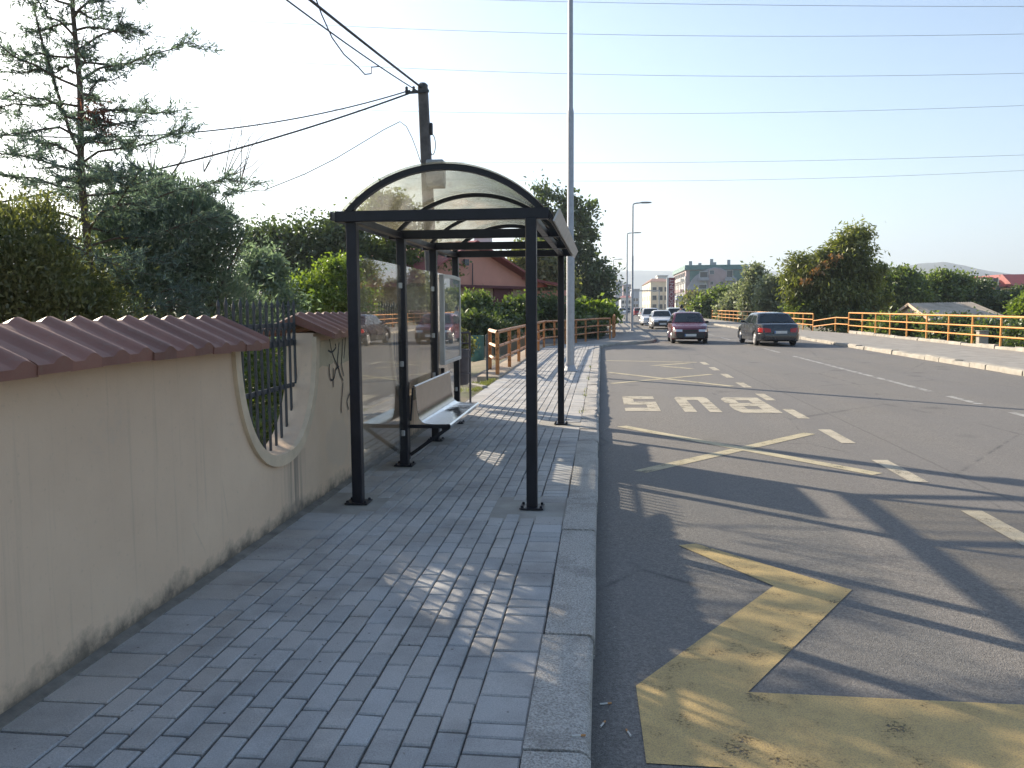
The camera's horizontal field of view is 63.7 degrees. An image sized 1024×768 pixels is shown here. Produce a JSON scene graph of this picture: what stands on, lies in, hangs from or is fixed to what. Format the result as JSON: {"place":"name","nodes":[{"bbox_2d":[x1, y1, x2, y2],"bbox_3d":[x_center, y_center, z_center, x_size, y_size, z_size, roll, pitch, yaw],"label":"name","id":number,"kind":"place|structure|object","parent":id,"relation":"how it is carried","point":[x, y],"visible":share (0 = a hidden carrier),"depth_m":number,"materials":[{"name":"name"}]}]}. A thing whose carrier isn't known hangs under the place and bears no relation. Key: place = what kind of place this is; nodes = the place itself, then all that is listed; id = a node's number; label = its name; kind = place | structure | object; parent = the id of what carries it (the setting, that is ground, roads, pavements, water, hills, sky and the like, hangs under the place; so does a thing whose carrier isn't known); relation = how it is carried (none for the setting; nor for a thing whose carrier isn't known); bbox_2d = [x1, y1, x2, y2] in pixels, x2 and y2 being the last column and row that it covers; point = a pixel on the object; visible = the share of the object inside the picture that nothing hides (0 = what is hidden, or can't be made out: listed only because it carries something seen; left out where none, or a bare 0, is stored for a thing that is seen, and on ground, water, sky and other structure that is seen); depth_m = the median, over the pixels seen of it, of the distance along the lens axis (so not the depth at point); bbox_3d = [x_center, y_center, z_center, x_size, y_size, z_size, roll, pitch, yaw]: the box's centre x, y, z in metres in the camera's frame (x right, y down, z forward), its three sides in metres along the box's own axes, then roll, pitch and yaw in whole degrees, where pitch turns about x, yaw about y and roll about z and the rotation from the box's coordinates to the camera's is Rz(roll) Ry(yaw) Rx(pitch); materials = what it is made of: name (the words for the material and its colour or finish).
{"place":"outdoors","nodes":[
{"label":"outdoors","id":0,"kind":"place"},
{"bbox_2d":[0,344,594,767],"bbox_3d":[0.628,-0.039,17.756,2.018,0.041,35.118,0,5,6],"label":"pavement","id":1,"kind":"structure","parent":0,"point":[294,586],"depth_m":3.98,"materials":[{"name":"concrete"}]},
{"bbox_2d":[309,419,580,522],"bbox_3d":[-0.326,0.783,9.036,2.258,0.026,5.601,0,5,6],"label":"concrete patch","id":2,"kind":"object","parent":1,"relation":"on","point":[503,507],"visible":0.41,"depth_m":6.79,"materials":[{"name":"grey concrete"}]},
{"bbox_2d":[330,163,577,509],"bbox_3d":[-0.265,-0.589,8.897,1.813,2.716,4.935,0,5,6],"label":"bus shelter","id":3,"kind":"object","parent":2,"relation":"on","point":[525,214],"visible":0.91,"depth_m":6.75,"materials":[{"name":"black paint"}]},
{"bbox_2d":[408,368,478,458],"bbox_3d":[-0.750,0.287,9.348,0.468,0.800,1.948,0,5,6],"label":"bench","id":4,"kind":"object","parent":3,"relation":"attached to","point":[433,395],"visible":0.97,"depth_m":9.00,"materials":[{"name":"metal"}]},
{"bbox_2d":[439,274,460,364],"bbox_3d":[-0.789,-0.841,10.614,0.060,1.112,1.200,0,5,6],"label":"notice board","id":5,"kind":"object","parent":3,"relation":"attached to","point":[450,313],"visible":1,"depth_m":10.52,"materials":[{"name":"glass"}]},
{"bbox_2d":[448,332,470,401],"bbox_3d":[-0.851,-0.228,13.224,0.360,1.208,0.398,0,5,6],"label":"litter bin","id":6,"kind":"object","parent":1,"relation":"on","point":[465,369],"visible":0.44,"depth_m":13.10,"materials":[{"name":"metal"}]},
{"bbox_2d":[488,318,610,374],"bbox_3d":[1.501,-1.746,30.130,1.660,1.082,22.651,1,5,13],"label":"street railing","id":7,"kind":"object","parent":1,"relation":"on","point":[496,358],"visible":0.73,"depth_m":23.53,"materials":[{"name":"orange paint"}]},
{"bbox_2d":[564,0,577,371],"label":"street lamp","id":8,"kind":"object","parent":1,"relation":"on","point":[570,285],"visible":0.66,"depth_m":20.11,"materials":[{"name":"metal"}]},
{"bbox_2d":[71,307,876,445],"bbox_3d":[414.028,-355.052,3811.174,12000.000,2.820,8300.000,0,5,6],"label":"ground","id":9,"kind":"structure","parent":0,"point":[477,367],"depth_m":25.84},
{"bbox_2d":[0,179,175,322],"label":"juniper bush","id":10,"kind":"object","parent":9,"relation":"on","point":[39,277],"visible":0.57,"depth_m":7.78,"materials":[{"name":"green plant"}]},
{"bbox_2d":[0,0,273,318],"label":"conifer tree","id":11,"kind":"object","parent":9,"relation":"on","point":[92,121],"visible":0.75,"depth_m":9.24,"materials":[{"name":"green plant"}]},
{"bbox_2d":[64,97,296,359],"bbox_3d":[-4.561,-1.673,11.081,2.964,4.676,3.160,0,5,6],"label":"juniper bush","id":12,"kind":"object","parent":9,"relation":"on","point":[223,282],"visible":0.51,"depth_m":10.73,"materials":[{"name":"green plant"}]},
{"bbox_2d":[0,424,430,732],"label":"wall foot mortar","id":13,"kind":"object","parent":9,"relation":"on","point":[11,714],"depth_m":4.30,"materials":[{"name":"grey concrete"}]},
{"bbox_2d":[0,309,447,713],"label":"garden wall","id":14,"kind":"structure","parent":9,"relation":"on","point":[144,472],"depth_m":4.21,"materials":[{"name":"beige paint"}]},
{"bbox_2d":[216,297,296,450],"bbox_3d":[-1.834,-0.041,6.045,0.037,1.182,1.530,0,5,6],"label":"iron fence","id":15,"kind":"object","parent":14,"relation":"on","point":[278,342],"visible":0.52,"depth_m":6.20,"materials":[{"name":"black metal"}]},
{"bbox_2d":[378,301,407,379],"bbox_3d":[-1.415,-0.404,9.905,0.037,1.182,1.530,0,5,6],"label":"iron fence","id":16,"kind":"object","parent":14,"relation":"on","point":[394,307],"visible":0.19,"depth_m":9.88,"materials":[{"name":"black metal"}]},
{"bbox_2d":[210,315,286,444],"bbox_3d":[-3.157,0.067,10.066,2.602,1.847,5.718,-2,6,-17],"label":"garden shrub","id":17,"kind":"object","parent":9,"relation":"on","point":[259,386],"visible":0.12,"depth_m":9.11,"materials":[{"name":"green plant"}]},
{"bbox_2d":[234,233,321,352],"bbox_3d":[-4.562,-1.141,15.540,2.003,3.342,1.656,0,5,6],"label":"garden shrub","id":18,"kind":"object","parent":9,"relation":"on","point":[279,286],"visible":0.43,"depth_m":15.26,"materials":[{"name":"green plant"}]},
{"bbox_2d":[236,202,387,309],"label":"broadleaf tree","id":19,"kind":"object","parent":9,"relation":"on","point":[316,242],"visible":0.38,"depth_m":44.10,"materials":[{"name":"green plant"}]},
{"bbox_2d":[262,249,382,312],"bbox_3d":[-6.004,-2.309,25.681,4.126,3.813,3.281,0,5,6],"label":"garden shrub","id":20,"kind":"object","parent":9,"relation":"on","point":[328,280],"visible":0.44,"depth_m":25.13,"materials":[{"name":"green plant"}]},
{"bbox_2d":[333,177,471,290],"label":"broadleaf tree","id":21,"kind":"object","parent":9,"relation":"on","point":[385,252],"visible":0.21,"depth_m":45.69,"materials":[{"name":"green plant"}]},
{"bbox_2d":[275,238,565,360],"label":"house","id":22,"kind":"structure","parent":9,"relation":"on","point":[498,278],"depth_m":47.88,"materials":[{"name":"red"}]},
{"bbox_2d":[493,288,512,307],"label":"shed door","id":23,"kind":"structure","parent":22,"relation":"in","point":[499,294],"depth_m":50.83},
{"bbox_2d":[405,82,445,309],"bbox_3d":[-1.448,-2.236,14.078,0.643,5.654,0.235,0,5,6],"label":"utility pole","id":24,"kind":"object","parent":9,"relation":"on","point":[431,180],"visible":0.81,"depth_m":13.85,"materials":[{"name":"concrete"}]},
{"bbox_2d":[2,93,408,202],"bbox_3d":[-4.667,-3.691,12.743,6.339,2.125,0.026,-2,6,-21],"label":"overhead cable","id":25,"kind":"object","parent":24,"relation":"attached to","point":[276,136],"visible":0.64,"depth_m":13.12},
{"bbox_2d":[5,90,409,137],"bbox_3d":[-4.452,-4.137,12.426,6.198,1.273,0.018,-3,6,-27],"label":"overhead cable","id":26,"kind":"object","parent":24,"relation":"attached to","point":[250,125],"visible":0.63,"depth_m":12.79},
{"bbox_2d":[265,121,420,189],"bbox_3d":[-2.568,-3.613,12.953,2.714,1.330,0.267,-5,7,-39],"label":"overhead cable","id":27,"kind":"object","parent":24,"relation":"attached to","point":[344,153],"visible":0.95,"depth_m":12.82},
{"bbox_2d":[286,0,418,91],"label":"overhead cable","id":28,"kind":"object","parent":24,"relation":"attached to","point":[295,6],"visible":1,"depth_m":10.12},
{"bbox_2d":[308,0,420,87],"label":"overhead cable","id":29,"kind":"object","parent":24,"relation":"attached to","point":[356,36],"visible":1,"depth_m":10.61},
{"bbox_2d":[316,0,379,74],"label":"overhead cable","id":30,"kind":"object","parent":29,"relation":"attached to","point":[340,48],"visible":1,"depth_m":10.14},
{"bbox_2d":[461,327,479,356],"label":"dry shrub","id":31,"kind":"object","parent":9,"relation":"on","point":[465,338],"visible":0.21,"depth_m":20.16,"materials":[{"name":"green plant"}]},
{"bbox_2d":[460,383,487,390],"bbox_3d":[-0.994,0.025,17.234,0.181,0.130,1.894,-3,6,-30],"label":"stone edging","id":32,"kind":"object","parent":9,"relation":"on","point":[473,385],"visible":0.27,"depth_m":16.68,"materials":[{"name":"beige stone"}]},
{"bbox_2d":[461,285,498,312],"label":"garden shrub","id":33,"kind":"object","parent":9,"relation":"on","point":[469,299],"visible":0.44,"depth_m":35.71,"materials":[{"name":"green plant"}]},
{"bbox_2d":[461,307,518,347],"bbox_3d":[-1.565,-1.915,33.311,3.531,2.380,2.739,0,5,6],"label":"garden shrub","id":34,"kind":"object","parent":9,"relation":"on","point":[474,323],"visible":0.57,"depth_m":32.73,"materials":[{"name":"green plant"}]},
{"bbox_2d":[474,302,522,354],"bbox_3d":[-0.720,-2.206,35.229,2.587,2.576,2.408,-2,6,-17],"label":"garden shrub","id":35,"kind":"object","parent":9,"relation":"on","point":[512,318],"visible":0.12,"depth_m":34.92,"materials":[{"name":"green plant"}]},
{"bbox_2d":[490,289,543,349],"bbox_3d":[0.230,-2.689,37.104,2.500,3.169,2.566,0,5,6],"label":"garden shrub","id":36,"kind":"object","parent":9,"relation":"on","point":[517,303],"visible":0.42,"depth_m":36.61,"materials":[{"name":"green plant"}]},
{"bbox_2d":[477,344,557,383],"bbox_3d":[0.586,-0.562,26.706,0.972,0.750,16.500,0,5,6],"label":"railing footing","id":37,"kind":"object","parent":9,"relation":"on","point":[505,369],"visible":0.24,"depth_m":21.14,"materials":[{"name":"beige concrete"}]},
{"bbox_2d":[471,366,590,412],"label":"verge grass","id":38,"kind":"structure","parent":9,"relation":"on","point":[478,388],"depth_m":16.59,"materials":[{"name":"green plant"}]},
{"bbox_2d":[500,237,584,299],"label":"broadleaf tree","id":39,"kind":"object","parent":9,"relation":"on","point":[547,268],"visible":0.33,"depth_m":64.55,"materials":[{"name":"green plant"}]},
{"bbox_2d":[537,290,575,336],"bbox_3d":[1.458,-2.924,38.990,3.120,3.098,2.882,0,5,6],"label":"garden shrub","id":40,"kind":"object","parent":9,"relation":"on","point":[549,305],"visible":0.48,"depth_m":38.24,"materials":[{"name":"green plant"}]},
{"bbox_2d":[508,168,628,307],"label":"broadleaf tree","id":41,"kind":"object","parent":9,"relation":"on","point":[599,278],"visible":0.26,"depth_m":89.60,"materials":[{"name":"green plant"}]},
{"bbox_2d":[540,309,611,338],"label":"garden shrub","id":42,"kind":"object","parent":9,"relation":"on","point":[589,323],"visible":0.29,"depth_m":44.92,"materials":[{"name":"green plant"}]},
{"bbox_2d":[565,293,624,324],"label":"garden shrub","id":43,"kind":"object","parent":9,"relation":"on","point":[607,308],"visible":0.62,"depth_m":48.93,"materials":[{"name":"green plant"}]},
{"bbox_2d":[614,281,622,308],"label":"apartment building","id":44,"kind":"structure","parent":9,"relation":"on","point":[619,293],"depth_m":611.22,"materials":[{"name":"white concrete"}]},
{"bbox_2d":[619,296,630,307],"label":"apartment building","id":45,"kind":"structure","parent":9,"relation":"on","point":[622,302],"depth_m":374.88,"materials":[{"name":"white paint"}]},
{"bbox_2d":[630,289,639,307],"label":"apartment building","id":46,"kind":"structure","parent":9,"relation":"on","point":[636,299],"depth_m":423.35,"materials":[{"name":"grey paint"}]},
{"bbox_2d":[642,278,665,309],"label":"office building","id":47,"kind":"structure","parent":9,"relation":"on","point":[650,299],"depth_m":294.69,"materials":[{"name":"beige paint"}]},
{"bbox_2d":[666,278,674,307],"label":"advertising pylon","id":48,"kind":"object","parent":9,"relation":"on","point":[670,292],"visible":0.98,"depth_m":156.79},
{"bbox_2d":[676,284,706,311],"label":"broadleaf bush","id":49,"kind":"object","parent":9,"relation":"on","point":[688,296],"visible":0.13,"depth_m":145.60,"materials":[{"name":"green plant"}]},
{"bbox_2d":[684,281,732,319],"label":"broadleaf bush","id":50,"kind":"object","parent":9,"relation":"on","point":[702,304],"visible":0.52,"depth_m":108.21,"materials":[{"name":"green plant"}]},
{"bbox_2d":[672,259,748,295],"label":"apartment building","id":51,"kind":"structure","parent":9,"relation":"on","point":[700,276],"depth_m":252.41,"materials":[{"name":"grey concrete"}]},
{"bbox_2d":[708,278,746,321],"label":"broadleaf bush","id":52,"kind":"object","parent":9,"relation":"on","point":[728,300],"visible":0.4,"depth_m":93.56,"materials":[{"name":"green plant"}]},
{"bbox_2d":[732,256,772,321],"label":"broadleaf tree","id":53,"kind":"object","parent":9,"relation":"on","point":[753,273],"visible":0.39,"depth_m":84.58,"materials":[{"name":"green plant"}]},
{"bbox_2d":[749,267,800,322],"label":"broadleaf bush","id":54,"kind":"object","parent":9,"relation":"on","point":[765,299],"visible":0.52,"depth_m":73.75,"materials":[{"name":"green plant"}]},
{"bbox_2d":[777,289,858,331],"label":"broadleaf bush","id":55,"kind":"object","parent":9,"relation":"on","point":[817,311],"visible":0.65,"depth_m":60.79,"materials":[{"name":"green plant"}]},
{"bbox_2d":[813,317,847,330],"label":"street railing","id":56,"kind":"object","parent":9,"relation":"on","point":[835,323],"visible":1,"depth_m":50.41,"materials":[{"name":"orange paint"}]},
{"bbox_2d":[770,214,898,332],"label":"broadleaf tree","id":57,"kind":"object","parent":9,"relation":"on","point":[836,271],"visible":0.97,"depth_m":60.17,"materials":[{"name":"green plant"}]},
{"bbox_2d":[820,305,882,332],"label":"undergrowth shrub","id":58,"kind":"object","parent":9,"relation":"on","point":[842,328],"visible":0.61,"depth_m":58.92,"materials":[{"name":"green plant"}]},
{"bbox_2d":[706,322,1023,375],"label":"kerb","id":59,"kind":"structure","parent":9,"relation":"on","point":[986,366],"depth_m":25.66,"materials":[{"name":"concrete"}]},
{"bbox_2d":[858,306,942,337],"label":"undergrowth shrub","id":60,"kind":"object","parent":9,"relation":"on","point":[917,318],"visible":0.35,"depth_m":52.74,"materials":[{"name":"green plant"}]},
{"bbox_2d":[868,261,941,314],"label":"broadleaf tree","id":61,"kind":"object","parent":9,"relation":"on","point":[906,285],"visible":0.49,"depth_m":80.26,"materials":[{"name":"green plant"}]},
{"bbox_2d":[849,330,1023,351],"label":"back kerb","id":62,"kind":"structure","parent":9,"relation":"on","point":[997,346],"depth_m":34.06,"materials":[{"name":"concrete"}]},
{"bbox_2d":[891,302,1003,338],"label":"garden shed","id":63,"kind":"structure","parent":9,"relation":"on","point":[946,307],"depth_m":55.79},
{"bbox_2d":[915,265,985,302],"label":"broadleaf tree","id":64,"kind":"object","parent":9,"relation":"on","point":[954,285],"visible":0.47,"depth_m":85.42,"materials":[{"name":"green plant"}]},
{"bbox_2d":[912,306,995,341],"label":"undergrowth shrub","id":65,"kind":"object","parent":9,"relation":"on","point":[953,328],"visible":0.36,"depth_m":45.15,"materials":[{"name":"green plant"}]},
{"bbox_2d":[963,274,1000,303],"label":"broadleaf tree","id":66,"kind":"object","parent":9,"relation":"on","point":[983,286],"visible":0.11,"depth_m":88.94,"materials":[{"name":"green plant"}]},
{"bbox_2d":[954,312,1023,345],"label":"undergrowth shrub","id":67,"kind":"object","parent":9,"relation":"on","point":[967,338],"visible":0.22,"depth_m":39.37,"materials":[{"name":"green plant"}]},
{"bbox_2d":[974,274,1023,292],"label":"roof","id":68,"kind":"structure","parent":9,"relation":"on","point":[1006,281],"depth_m":142.82,"materials":[{"name":"red tile"}]},
{"bbox_2d":[976,283,1023,315],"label":"broadleaf tree","id":69,"kind":"object","parent":9,"relation":"on","point":[993,301],"visible":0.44,"depth_m":84.15,"materials":[{"name":"green plant"}]},
{"bbox_2d":[995,318,1023,346],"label":"undergrowth shrub","id":70,"kind":"object","parent":9,"relation":"on","point":[1014,333],"visible":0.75,"depth_m":36.77,"materials":[{"name":"green plant"}]},
{"bbox_2d":[999,289,1023,321],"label":"broadleaf bush","id":71,"kind":"object","parent":9,"relation":"on","point":[1016,307],"visible":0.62,"depth_m":56.21,"materials":[{"name":"green plant"}]},
{"bbox_2d":[471,335,483,361],"bbox_3d":[-1.297,-1.313,30.325,0.550,0.950,0.550,0,5,6],"label":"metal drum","id":72,"kind":"object","parent":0,"point":[478,355],"visible":0.56,"depth_m":30.10,"materials":[{"name":"green metal"}]},
{"bbox_2d":[485,335,487,380],"bbox_3d":[-0.545,-0.523,17.967,0.055,1.110,0.055,3,6,29],"label":"marker post","id":73,"kind":"object","parent":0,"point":[486,357],"visible":0.87,"depth_m":17.94,"materials":[{"name":"grey metal"}]},
{"bbox_2d":[0,0,1023,309],"label":"sky","id":74,"kind":"structure","parent":0,"point":[744,61],"materials":[{"name":"blue"}]},
{"bbox_2d":[126,13,1004,35],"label":"power line","id":75,"kind":"object","parent":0,"point":[523,32],"visible":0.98,"depth_m":73.83,"materials":[{"name":"metal"}]},
{"bbox_2d":[133,51,1019,75],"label":"power line","id":76,"kind":"object","parent":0,"point":[561,73],"visible":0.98,"depth_m":79.87,"materials":[{"name":"metal"}]},
{"bbox_2d":[564,318,650,344],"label":"pavement","id":77,"kind":"structure","parent":0,"point":[624,333],"depth_m":43.89,"materials":[{"name":"grey concrete"}]},
{"bbox_2d":[611,314,615,337],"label":"street railing","id":78,"kind":"object","parent":77,"relation":"on","point":[613,324],"visible":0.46,"depth_m":42.16,"materials":[{"name":"orange paint"}]},
{"bbox_2d":[625,232,640,322],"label":"street lamp","id":79,"kind":"object","parent":77,"relation":"on","point":[626,321],"visible":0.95,"depth_m":80.63,"materials":[{"name":"metal"}]},
{"bbox_2d":[629,202,651,330],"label":"street lamp","id":80,"kind":"object","parent":77,"relation":"on","point":[632,293],"visible":1,"depth_m":53.84,"materials":[{"name":"metal"}]},
{"bbox_2d":[213,104,1023,113],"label":"power line","id":81,"kind":"object","parent":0,"point":[667,113],"visible":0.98,"depth_m":84.46,"materials":[{"name":"metal"}]},
{"bbox_2d":[298,170,1023,180],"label":"power line","id":82,"kind":"object","parent":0,"point":[695,180],"visible":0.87,"depth_m":96.19,"materials":[{"name":"metal"}]},
{"bbox_2d":[315,155,1011,162],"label":"power line","id":83,"kind":"object","parent":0,"point":[675,162],"visible":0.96,"depth_m":90.68,"materials":[{"name":"metal"}]},
{"bbox_2d":[607,270,783,306],"bbox_3d":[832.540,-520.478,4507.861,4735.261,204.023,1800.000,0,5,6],"label":"hills","id":84,"kind":"structure","parent":0,"point":[641,278],"depth_m":4326.54,"materials":[{"name":"grey"}]},
{"bbox_2d":[471,313,1023,767],"bbox_3d":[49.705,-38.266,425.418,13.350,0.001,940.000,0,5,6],"label":"road","id":85,"kind":"structure","parent":0,"point":[931,603],"depth_m":6.71,"materials":[{"name":"grey asphalt"}]},
{"bbox_2d":[520,344,600,767],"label":"kerb","id":86,"kind":"structure","parent":85,"relation":"on","point":[560,713],"depth_m":4.04,"materials":[{"name":"concrete"}]},
{"bbox_2d":[598,318,655,347],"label":"kerb","id":87,"kind":"structure","parent":85,"relation":"on","point":[652,340],"depth_m":37.61,"materials":[{"name":"concrete"}]},
{"bbox_2d":[640,308,657,325],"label":"car","id":88,"kind":"object","parent":85,"relation":"on","point":[645,313],"visible":0.43,"depth_m":74.04,"materials":[{"name":"white paint"}]},
{"bbox_2d":[604,360,694,368],"bbox_3d":[4.724,-0.629,24.904,2.123,0.001,4.251,-3,6,-26],"label":"zigzag marking","id":89,"kind":"object","parent":85,"relation":"on","point":[659,365],"visible":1,"depth_m":24.35,"materials":[{"name":"yellow paint"}]},
{"bbox_2d":[649,310,670,328],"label":"car","id":90,"kind":"object","parent":85,"relation":"on","point":[659,318],"visible":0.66,"depth_m":62.58,"materials":[{"name":"white paint"}]},
{"bbox_2d":[607,372,729,385],"bbox_3d":[3.626,-0.130,19.633,2.729,0.001,3.811,0,5,6],"label":"cross marking","id":91,"kind":"object","parent":85,"relation":"on","point":[666,378],"visible":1,"depth_m":19.39,"materials":[{"name":"yellow paint"}]},
{"bbox_2d":[667,312,708,342],"bbox_3d":[8.363,-2.727,39.400,1.884,1.448,4.059,0,5,7],"label":"car","id":92,"kind":"object","parent":85,"relation":"on","point":[687,326],"visible":1,"depth_m":37.96,"materials":[{"name":"red paint"}]},
{"bbox_2d":[622,396,781,412],"bbox_3d":[3.230,0.349,14.518,2.500,0.001,2.370,0,5,6],"label":"bus lettering","id":93,"kind":"object","parent":85,"relation":"on","point":[762,405],"visible":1,"depth_m":14.38,"materials":[{"name":"white paint"}]},
{"bbox_2d":[618,426,879,474],"bbox_3d":[2.649,0.765,10.099,2.644,0.001,3.404,0,5,6],"label":"cross marking","id":94,"kind":"object","parent":85,"relation":"on","point":[706,456],"visible":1,"depth_m":9.62,"materials":[{"name":"yellow paint"}]},
{"bbox_2d":[737,312,798,344],"bbox_3d":[11.434,-2.513,36.962,1.977,1.438,4.709,0,5,3],"label":"car","id":95,"kind":"object","parent":85,"relation":"on","point":[757,328],"visible":1,"depth_m":35.37,"materials":[{"name":"blue paint"}]},
{"bbox_2d":[636,544,1023,767],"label":"zigzag marking","id":96,"kind":"object","parent":85,"relation":"on","point":[853,732],"visible":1,"depth_m":3.46,"materials":[{"name":"yellow paint"}]},
{"bbox_2d":[700,362,1023,545],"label":"bay dashes","id":97,"kind":"object","parent":85,"relation":"on","point":[1012,533],"visible":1,"depth_m":8.22,"materials":[{"name":"white paint"}]},
{"bbox_2d":[709,334,1023,416],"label":"line","id":98,"kind":"object","parent":85,"relation":"on","point":[1019,414],"visible":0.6,"depth_m":19.02,"materials":[{"name":"white paint"}]},
{"bbox_2d":[505,0,1023,6],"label":"power line","id":99,"kind":"object","parent":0,"point":[790,5],"visible":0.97,"depth_m":65.39,"materials":[{"name":"metal"}]},
{"bbox_2d":[703,318,1023,368],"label":"pavement","id":100,"kind":"structure","parent":0,"point":[1009,358],"depth_m":31.11,"materials":[{"name":"grey concrete"}]},
{"bbox_2d":[712,310,813,330],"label":"street railing","id":101,"kind":"object","parent":100,"relation":"on","point":[747,315],"visible":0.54,"depth_m":75.56,"materials":[{"name":"metal"}]},
{"bbox_2d":[848,312,1023,345],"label":"street railing","id":102,"kind":"object","parent":100,"relation":"on","point":[1001,326],"visible":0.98,"depth_m":34.41,"materials":[{"name":"metal"}]},
{"bbox_2d":[976,330,989,343],"bbox_3d":[18.071,-1.757,31.674,0.400,0.595,0.360,0,5,6],"label":"stone stub","id":103,"kind":"object","parent":100,"relation":"on","point":[981,339],"visible":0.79,"depth_m":31.53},
{"bbox_2d":[891,262,1007,276],"bbox_3d":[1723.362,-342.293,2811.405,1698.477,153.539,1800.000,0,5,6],"label":"hill","id":104,"kind":"structure","parent":0,"point":[928,266],"depth_m":2702.95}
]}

